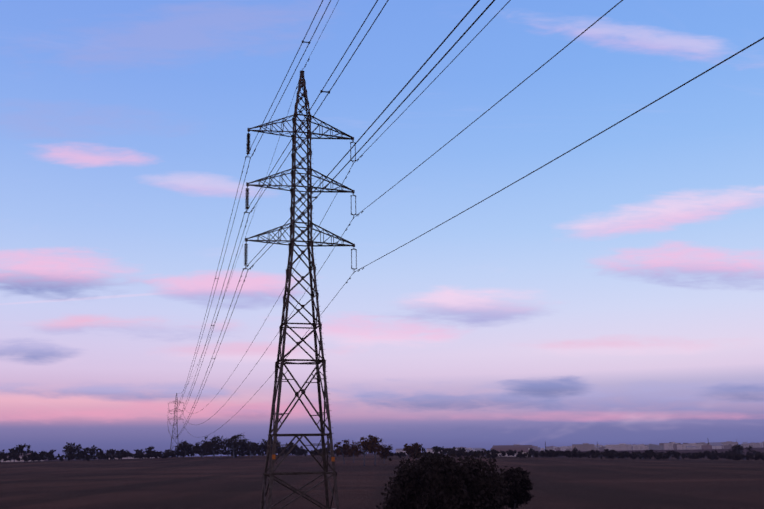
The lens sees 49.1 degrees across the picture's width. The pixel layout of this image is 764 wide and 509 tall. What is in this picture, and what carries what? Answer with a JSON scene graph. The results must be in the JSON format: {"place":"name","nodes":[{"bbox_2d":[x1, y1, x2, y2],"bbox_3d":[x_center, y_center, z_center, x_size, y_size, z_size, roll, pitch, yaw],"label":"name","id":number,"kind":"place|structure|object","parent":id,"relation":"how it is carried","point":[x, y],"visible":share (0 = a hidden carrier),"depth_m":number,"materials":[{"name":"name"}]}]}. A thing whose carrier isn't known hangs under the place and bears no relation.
{"place":"outdoors","nodes":[
{"label":"outdoors","id":0,"kind":"place"},
{"bbox_2d":[0,447,763,508],"bbox_3d":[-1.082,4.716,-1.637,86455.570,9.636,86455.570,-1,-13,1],"label":"ground","id":1,"kind":"structure","parent":0,"point":[231,482],"depth_m":138.76,"materials":[{"name":"soil"}]},
{"bbox_2d":[3,453,19,461],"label":"bush","id":2,"kind":"object","parent":1,"relation":"on","point":[11,456],"visible":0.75,"depth_m":436.51,"materials":[{"name":"green plant"}]},
{"bbox_2d":[7,445,19,461],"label":"tree","id":3,"kind":"object","parent":1,"relation":"on","point":[11,450],"visible":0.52,"depth_m":469.74,"materials":[{"name":"green plant"}]},
{"bbox_2d":[0,453,30,461],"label":"building","id":4,"kind":"structure","parent":1,"relation":"on","point":[21,456],"depth_m":798.28,"materials":[{"name":"grey tile"}]},
{"bbox_2d":[11,443,30,459],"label":"tree","id":5,"kind":"object","parent":1,"relation":"on","point":[21,448],"visible":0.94,"depth_m":470.00,"materials":[{"name":"green plant"}]},
{"bbox_2d":[16,455,34,461],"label":"bush","id":6,"kind":"object","parent":1,"relation":"on","point":[32,458],"visible":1,"depth_m":435.77,"materials":[{"name":"green plant"}]},
{"bbox_2d":[29,450,38,460],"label":"tree","id":7,"kind":"object","parent":1,"relation":"on","point":[34,453],"visible":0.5,"depth_m":480.17,"materials":[{"name":"green plant"}]},
{"bbox_2d":[25,454,43,461],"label":"bush","id":8,"kind":"object","parent":1,"relation":"on","point":[26,456],"visible":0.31,"depth_m":446.11,"materials":[{"name":"green plant"}]},
{"bbox_2d":[34,456,43,460],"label":"tree","id":9,"kind":"object","parent":1,"relation":"on","point":[39,458],"visible":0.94,"depth_m":439.44,"materials":[{"name":"green plant"}]},
{"bbox_2d":[38,455,56,460],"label":"bush","id":10,"kind":"object","parent":1,"relation":"on","point":[52,456],"visible":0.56,"depth_m":472.10,"materials":[{"name":"green plant"}]},
{"bbox_2d":[45,449,55,455],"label":"tree","id":11,"kind":"object","parent":1,"relation":"on","point":[52,451],"visible":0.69,"depth_m":507.76,"materials":[{"name":"green plant"}]},
{"bbox_2d":[47,454,72,460],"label":"bush","id":12,"kind":"object","parent":1,"relation":"on","point":[68,456],"visible":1,"depth_m":432.50,"materials":[{"name":"green plant"}]},
{"bbox_2d":[62,442,79,460],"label":"tree","id":13,"kind":"object","parent":1,"relation":"on","point":[68,450],"visible":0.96,"depth_m":494.71,"materials":[{"name":"green plant"}]},
{"bbox_2d":[69,442,82,454],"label":"tree","id":14,"kind":"object","parent":1,"relation":"on","point":[78,446],"visible":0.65,"depth_m":502.46,"materials":[{"name":"green plant"}]},
{"bbox_2d":[71,454,81,460],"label":"bush","id":15,"kind":"object","parent":1,"relation":"on","point":[79,455],"visible":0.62,"depth_m":466.21,"materials":[{"name":"green plant"}]},
{"bbox_2d":[75,455,90,460],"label":"bush","id":16,"kind":"object","parent":1,"relation":"on","point":[82,458],"visible":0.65,"depth_m":444.13,"materials":[{"name":"green plant"}]},
{"bbox_2d":[78,447,90,459],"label":"tree","id":17,"kind":"object","parent":1,"relation":"on","point":[86,450],"visible":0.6,"depth_m":505.70,"materials":[{"name":"green plant"}]},
{"bbox_2d":[82,445,97,459],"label":"tree","id":18,"kind":"object","parent":1,"relation":"on","point":[93,450],"visible":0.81,"depth_m":513.42,"materials":[{"name":"green plant"}]},
{"bbox_2d":[82,454,104,460],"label":"bush","id":19,"kind":"object","parent":1,"relation":"on","point":[87,456],"visible":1,"depth_m":436.91,"materials":[{"name":"green plant"}]},
{"bbox_2d":[96,448,104,459],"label":"tree","id":20,"kind":"object","parent":1,"relation":"on","point":[100,450],"visible":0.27,"depth_m":513.00,"materials":[{"name":"green plant"}]},
{"bbox_2d":[104,449,115,455],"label":"tree","id":21,"kind":"object","parent":1,"relation":"on","point":[110,451],"visible":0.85,"depth_m":508.80,"materials":[{"name":"green plant"}]},
{"bbox_2d":[98,452,127,459],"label":"bush","id":22,"kind":"object","parent":1,"relation":"on","point":[118,456],"visible":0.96,"depth_m":446.84,"materials":[{"name":"green plant"}]},
{"bbox_2d":[128,453,136,458],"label":"bush","id":23,"kind":"object","parent":1,"relation":"on","point":[132,455],"visible":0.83,"depth_m":458.56,"materials":[{"name":"green plant"}]},
{"bbox_2d":[134,449,143,454],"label":"tree","id":24,"kind":"object","parent":1,"relation":"on","point":[141,451],"visible":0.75,"depth_m":591.95,"materials":[{"name":"green plant"}]},
{"bbox_2d":[137,454,149,458],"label":"bush","id":25,"kind":"object","parent":1,"relation":"on","point":[145,456],"visible":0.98,"depth_m":452.79,"materials":[{"name":"green plant"}]},
{"bbox_2d":[144,446,154,453],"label":"tree","id":26,"kind":"object","parent":1,"relation":"on","point":[148,450],"visible":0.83,"depth_m":516.78,"materials":[{"name":"green plant"}]},
{"bbox_2d":[149,452,169,458],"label":"bush","id":27,"kind":"object","parent":1,"relation":"on","point":[152,454],"visible":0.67,"depth_m":454.16,"materials":[{"name":"green plant"}]},
{"bbox_2d":[160,453,173,458],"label":"bush","id":28,"kind":"object","parent":1,"relation":"on","point":[167,455],"visible":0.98,"depth_m":447.72,"materials":[{"name":"green plant"}]},
{"bbox_2d":[168,451,183,457],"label":"bush","id":29,"kind":"object","parent":1,"relation":"on","point":[177,454],"visible":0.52,"depth_m":454.27,"materials":[{"name":"green plant"}]},
{"bbox_2d":[174,441,187,457],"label":"tree","id":30,"kind":"object","parent":1,"relation":"on","point":[178,449],"visible":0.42,"depth_m":455.50,"materials":[{"name":"green plant"}]},
{"bbox_2d":[177,443,191,455],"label":"tree","id":31,"kind":"object","parent":1,"relation":"on","point":[186,450],"visible":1,"depth_m":450.75,"materials":[{"name":"green plant"}]},
{"bbox_2d":[184,451,194,457],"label":"bush","id":32,"kind":"object","parent":1,"relation":"on","point":[191,453],"visible":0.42,"depth_m":461.61,"materials":[{"name":"green plant"}]},
{"bbox_2d":[185,440,197,457],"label":"tree","id":33,"kind":"object","parent":1,"relation":"on","point":[192,448],"visible":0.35,"depth_m":465.06,"materials":[{"name":"green plant"}]},
{"bbox_2d":[192,442,210,457],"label":"tree","id":34,"kind":"object","parent":1,"relation":"on","point":[198,449],"visible":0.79,"depth_m":449.11,"materials":[{"name":"green plant"}]},
{"bbox_2d":[201,436,223,457],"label":"tree","id":35,"kind":"object","parent":1,"relation":"on","point":[213,446],"visible":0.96,"depth_m":435.91,"materials":[{"name":"green plant"}]},
{"bbox_2d":[209,436,226,457],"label":"tree","id":36,"kind":"object","parent":1,"relation":"on","point":[216,438],"visible":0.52,"depth_m":440.26,"materials":[{"name":"green plant"}]},
{"bbox_2d":[221,438,238,456],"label":"tree","id":37,"kind":"object","parent":1,"relation":"on","point":[224,443],"visible":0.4,"depth_m":457.81,"materials":[{"name":"green plant"}]},
{"bbox_2d":[226,436,245,457],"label":"tree","id":38,"kind":"object","parent":1,"relation":"on","point":[233,444],"visible":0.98,"depth_m":433.44,"materials":[{"name":"green plant"}]},
{"bbox_2d":[230,452,244,456],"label":"bush","id":39,"kind":"object","parent":1,"relation":"on","point":[239,454],"visible":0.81,"depth_m":455.28,"materials":[{"name":"green plant"}]},
{"bbox_2d":[226,432,250,456],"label":"tree","id":40,"kind":"object","parent":1,"relation":"on","point":[240,439],"visible":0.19,"depth_m":455.22,"materials":[{"name":"green plant"}]},
{"bbox_2d":[238,443,247,456],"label":"tree","id":41,"kind":"object","parent":1,"relation":"on","point":[242,448],"visible":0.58,"depth_m":446.82,"materials":[{"name":"green plant"}]},
{"bbox_2d":[241,438,256,457],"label":"tree","id":42,"kind":"object","parent":1,"relation":"on","point":[250,446],"visible":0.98,"depth_m":434.38,"materials":[{"name":"green plant"}]},
{"bbox_2d":[255,439,267,456],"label":"tree","id":43,"kind":"object","parent":1,"relation":"on","point":[262,446],"visible":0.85,"depth_m":444.64,"materials":[{"name":"green plant"}]},
{"bbox_2d":[276,442,293,454],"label":"tree","id":44,"kind":"object","parent":1,"relation":"on","point":[279,450],"visible":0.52,"depth_m":434.39,"materials":[{"name":"green plant"}]},
{"bbox_2d":[281,444,295,456],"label":"tree","id":45,"kind":"object","parent":1,"relation":"on","point":[289,448],"visible":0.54,"depth_m":434.49,"materials":[{"name":"green plant"}]},
{"bbox_2d":[243,71,356,508],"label":"pylon","id":46,"kind":"object","parent":1,"relation":"on","point":[309,242],"visible":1,"depth_m":70.86,"materials":[{"name":"metal"}]},
{"bbox_2d":[167,0,763,437],"bbox_3d":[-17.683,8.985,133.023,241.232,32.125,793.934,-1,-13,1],"label":"conductors","id":47,"kind":"object","parent":46,"relation":"attached to","point":[361,156],"visible":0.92,"depth_m":48.35,"materials":[{"name":"grey metal"}]},
{"bbox_2d":[294,449,316,456],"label":"bush","id":48,"kind":"object","parent":1,"relation":"on","point":[305,452],"visible":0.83,"depth_m":459.80,"materials":[{"name":"green plant"}]},
{"bbox_2d":[334,439,351,463],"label":"tree","id":49,"kind":"object","parent":1,"relation":"on","point":[345,447],"visible":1,"depth_m":319.96,"materials":[{"name":"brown plant"}]},
{"bbox_2d":[348,441,359,462],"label":"tree","id":50,"kind":"object","parent":1,"relation":"on","point":[352,452],"visible":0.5,"depth_m":333.86,"materials":[{"name":"green plant"}]},
{"bbox_2d":[352,437,378,465],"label":"tree","id":51,"kind":"object","parent":1,"relation":"on","point":[366,445],"visible":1,"depth_m":291.08,"materials":[{"name":"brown plant"}]},
{"bbox_2d":[362,435,383,464],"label":"tree","id":52,"kind":"object","parent":1,"relation":"on","point":[374,440],"visible":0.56,"depth_m":300.60,"materials":[{"name":"green plant"}]},
{"bbox_2d":[376,445,392,463],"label":"tree","id":53,"kind":"object","parent":1,"relation":"on","point":[384,453],"visible":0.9,"depth_m":314.78,"materials":[{"name":"green plant"}]},
{"bbox_2d":[396,448,405,452],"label":"building","id":54,"kind":"structure","parent":1,"relation":"on","point":[399,450],"depth_m":1744.15,"materials":[{"name":"grey concrete"}]},
{"bbox_2d":[397,452,412,457],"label":"tree","id":55,"kind":"object","parent":1,"relation":"on","point":[400,454],"visible":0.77,"depth_m":438.47,"materials":[{"name":"green plant"}]},
{"bbox_2d":[403,444,416,458],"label":"tree","id":56,"kind":"object","parent":1,"relation":"on","point":[410,450],"visible":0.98,"depth_m":339.36,"materials":[{"name":"green plant"}]},
{"bbox_2d":[409,442,422,459],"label":"tree","id":57,"kind":"object","parent":1,"relation":"on","point":[416,445],"visible":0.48,"depth_m":348.87,"materials":[{"name":"green plant"}]},
{"bbox_2d":[426,448,447,453],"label":"building","id":58,"kind":"structure","parent":1,"relation":"on","point":[428,449],"depth_m":1939.02,"materials":[{"name":"grey concrete"}]},
{"bbox_2d":[431,446,443,451],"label":"tree","id":59,"kind":"object","parent":1,"relation":"on","point":[439,449],"visible":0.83,"depth_m":527.87,"materials":[{"name":"green plant"}]},
{"bbox_2d":[435,449,453,455],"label":"tree","id":60,"kind":"object","parent":1,"relation":"on","point":[443,452],"visible":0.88,"depth_m":467.91,"materials":[{"name":"green plant"}]},
{"bbox_2d":[376,447,514,508],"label":"bush","id":61,"kind":"object","parent":1,"relation":"on","point":[430,481],"visible":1,"depth_m":44.06,"materials":[{"name":"green plant"}]},
{"bbox_2d":[455,451,467,456],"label":"tree","id":62,"kind":"object","parent":1,"relation":"on","point":[459,453],"visible":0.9,"depth_m":434.98,"materials":[{"name":"green plant"}]},
{"bbox_2d":[463,451,483,458],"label":"tree","id":63,"kind":"object","parent":1,"relation":"on","point":[476,453],"visible":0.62,"depth_m":404.99,"materials":[{"name":"green plant"}]},
{"bbox_2d":[486,453,497,457],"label":"tree","id":64,"kind":"object","parent":1,"relation":"on","point":[493,455],"visible":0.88,"depth_m":416.34,"materials":[{"name":"green plant"}]},
{"bbox_2d":[492,450,505,455],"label":"tree","id":65,"kind":"object","parent":1,"relation":"on","point":[503,453],"visible":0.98,"depth_m":465.86,"materials":[{"name":"green plant"}]},
{"bbox_2d":[490,447,528,456],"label":"building","id":66,"kind":"structure","parent":1,"relation":"on","point":[525,449],"depth_m":613.42,"materials":[{"name":"grey tile"}]},
{"bbox_2d":[492,445,532,456],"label":"building","id":67,"kind":"structure","parent":1,"relation":"on","point":[512,446],"depth_m":864.02,"materials":[{"name":"grey tile"}]},
{"bbox_2d":[505,450,522,455],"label":"tree","id":68,"kind":"object","parent":1,"relation":"on","point":[514,452],"visible":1,"depth_m":478.05,"materials":[{"name":"green plant"}]},
{"bbox_2d":[500,466,534,508],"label":"bush","id":69,"kind":"object","parent":1,"relation":"on","point":[520,487],"visible":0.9,"depth_m":61.54,"materials":[{"name":"green plant"}]},
{"bbox_2d":[516,452,526,458],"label":"tree","id":70,"kind":"object","parent":1,"relation":"on","point":[520,455],"visible":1,"depth_m":410.78,"materials":[{"name":"green plant"}]},
{"bbox_2d":[524,450,544,458],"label":"tree","id":71,"kind":"object","parent":1,"relation":"on","point":[535,454],"visible":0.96,"depth_m":411.89,"materials":[{"name":"green plant"}]},
{"bbox_2d":[547,450,569,457],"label":"tree","id":72,"kind":"object","parent":1,"relation":"on","point":[557,454],"visible":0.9,"depth_m":416.43,"materials":[{"name":"green plant"}]},
{"bbox_2d":[553,446,569,450],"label":"building","id":73,"kind":"structure","parent":1,"relation":"on","point":[563,448],"depth_m":3327.51,"materials":[{"name":"grey concrete"}]},
{"bbox_2d":[563,451,576,457],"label":"tree","id":74,"kind":"object","parent":1,"relation":"on","point":[573,454],"visible":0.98,"depth_m":417.03,"materials":[{"name":"green plant"}]},
{"bbox_2d":[572,443,594,450],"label":"building","id":75,"kind":"structure","parent":1,"relation":"on","point":[584,447],"depth_m":2176.93,"materials":[{"name":"grey tile"}]},
{"bbox_2d":[578,453,593,458],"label":"tree","id":76,"kind":"object","parent":1,"relation":"on","point":[586,455],"visible":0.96,"depth_m":417.91,"materials":[{"name":"green plant"}]},
{"bbox_2d":[591,452,605,457],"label":"tree","id":77,"kind":"object","parent":1,"relation":"on","point":[601,453],"visible":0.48,"depth_m":413.25,"materials":[{"name":"green plant"}]},
{"bbox_2d":[595,453,614,458],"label":"tree","id":78,"kind":"object","parent":1,"relation":"on","point":[608,456],"visible":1,"depth_m":405.68,"materials":[{"name":"green plant"}]},
{"bbox_2d":[603,449,614,453],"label":"tree","id":79,"kind":"object","parent":1,"relation":"on","point":[606,451],"visible":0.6,"depth_m":537.57,"materials":[{"name":"green plant"}]},
{"bbox_2d":[606,443,631,450],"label":"building","id":80,"kind":"structure","parent":1,"relation":"on","point":[625,446],"depth_m":2289.88,"materials":[{"name":"grey concrete"}]},
{"bbox_2d":[615,451,636,459],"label":"tree","id":81,"kind":"object","parent":1,"relation":"on","point":[624,455],"visible":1,"depth_m":398.47,"materials":[{"name":"green plant"}]},
{"bbox_2d":[633,445,647,449],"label":"building","id":82,"kind":"structure","parent":1,"relation":"on","point":[642,447],"depth_m":2226.24,"materials":[{"name":"grey tile"}]},
{"bbox_2d":[631,451,653,459],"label":"tree","id":83,"kind":"object","parent":1,"relation":"on","point":[644,455],"visible":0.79,"depth_m":404.99,"materials":[{"name":"green plant"}]},
{"bbox_2d":[637,453,656,459],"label":"tree","id":84,"kind":"object","parent":1,"relation":"on","point":[654,455],"visible":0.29,"depth_m":430.28,"materials":[{"name":"green plant"}]},
{"bbox_2d":[648,445,663,449],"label":"building","id":85,"kind":"structure","parent":1,"relation":"on","point":[657,447],"depth_m":2333.38,"materials":[{"name":"grey tile"}]},
{"bbox_2d":[657,451,680,459],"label":"tree","id":86,"kind":"object","parent":1,"relation":"on","point":[663,455],"visible":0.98,"depth_m":396.88,"materials":[{"name":"green plant"}]},
{"bbox_2d":[664,442,678,449],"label":"building","id":87,"kind":"structure","parent":1,"relation":"on","point":[668,446],"depth_m":2248.81,"materials":[{"name":"grey tile"}]},
{"bbox_2d":[669,453,691,459],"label":"tree","id":88,"kind":"object","parent":1,"relation":"on","point":[683,455],"visible":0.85,"depth_m":462.19,"materials":[{"name":"green plant"}]},
{"bbox_2d":[677,443,702,449],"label":"building","id":89,"kind":"structure","parent":1,"relation":"on","point":[683,446],"depth_m":2150.45,"materials":[{"name":"grey tile"}]},
{"bbox_2d":[686,446,696,449],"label":"building","id":90,"kind":"structure","parent":1,"relation":"on","point":[690,447],"depth_m":2143.66,"materials":[{"name":"grey concrete"}]},
{"bbox_2d":[694,453,710,459],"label":"tree","id":91,"kind":"object","parent":1,"relation":"on","point":[700,455],"visible":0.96,"depth_m":399.88,"materials":[{"name":"green plant"}]},
{"bbox_2d":[701,444,711,448],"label":"building","id":92,"kind":"structure","parent":1,"relation":"on","point":[707,446],"depth_m":2085.27,"materials":[{"name":"grey brick"}]},
{"bbox_2d":[706,450,717,456],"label":"tree","id":93,"kind":"object","parent":1,"relation":"on","point":[711,454],"visible":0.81,"depth_m":523.53,"materials":[{"name":"green plant"}]},
{"bbox_2d":[712,443,721,448],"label":"building","id":94,"kind":"structure","parent":1,"relation":"on","point":[716,445],"depth_m":2209.74,"materials":[{"name":"grey concrete"}]},
{"bbox_2d":[713,453,731,459],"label":"tree","id":95,"kind":"object","parent":1,"relation":"on","point":[719,455],"visible":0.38,"depth_m":468.56,"materials":[{"name":"green plant"}]},
{"bbox_2d":[723,444,733,448],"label":"building","id":96,"kind":"structure","parent":1,"relation":"on","point":[729,446],"depth_m":2126.21,"materials":[{"name":"grey brick"}]},
{"bbox_2d":[720,441,737,444],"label":"building","id":97,"kind":"structure","parent":1,"relation":"on","point":[728,443],"depth_m":2726.06,"materials":[{"name":"grey tile"}]},
{"bbox_2d":[727,454,740,459],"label":"tree","id":98,"kind":"object","parent":1,"relation":"on","point":[731,456],"visible":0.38,"depth_m":395.40,"materials":[{"name":"green plant"}]},
{"bbox_2d":[734,454,749,459],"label":"tree","id":99,"kind":"object","parent":1,"relation":"on","point":[743,456],"visible":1,"depth_m":378.60,"materials":[{"name":"green plant"}]},
{"bbox_2d":[730,445,754,459],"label":"tree","id":100,"kind":"object","parent":1,"relation":"on","point":[735,448],"visible":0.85,"depth_m":506.64,"materials":[{"name":"green plant"}]},
{"bbox_2d":[741,443,760,447],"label":"building","id":101,"kind":"structure","parent":1,"relation":"on","point":[755,445],"depth_m":3102.04,"materials":[{"name":"grey concrete"}]},
{"bbox_2d":[747,453,763,459],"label":"tree","id":102,"kind":"object","parent":1,"relation":"on","point":[752,457],"visible":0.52,"depth_m":407.76,"materials":[{"name":"green plant"}]},
{"bbox_2d":[755,454,763,459],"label":"tree","id":103,"kind":"object","parent":1,"relation":"on","point":[759,456],"visible":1,"depth_m":382.50,"materials":[{"name":"green plant"}]},
{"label":"pylon footings","id":104,"kind":"object","parent":1,"relation":"on","visible":0},
{"bbox_2d":[167,393,183,453],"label":"pylon","id":105,"kind":"object","parent":104,"relation":"on","point":[176,423],"visible":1,"depth_m":518.76,"materials":[{"name":"metal"}]},
{"bbox_2d":[0,0,763,458],"label":"sky","id":106,"kind":"structure","parent":0,"point":[612,293],"materials":[{"name":"blue"}]}
]}

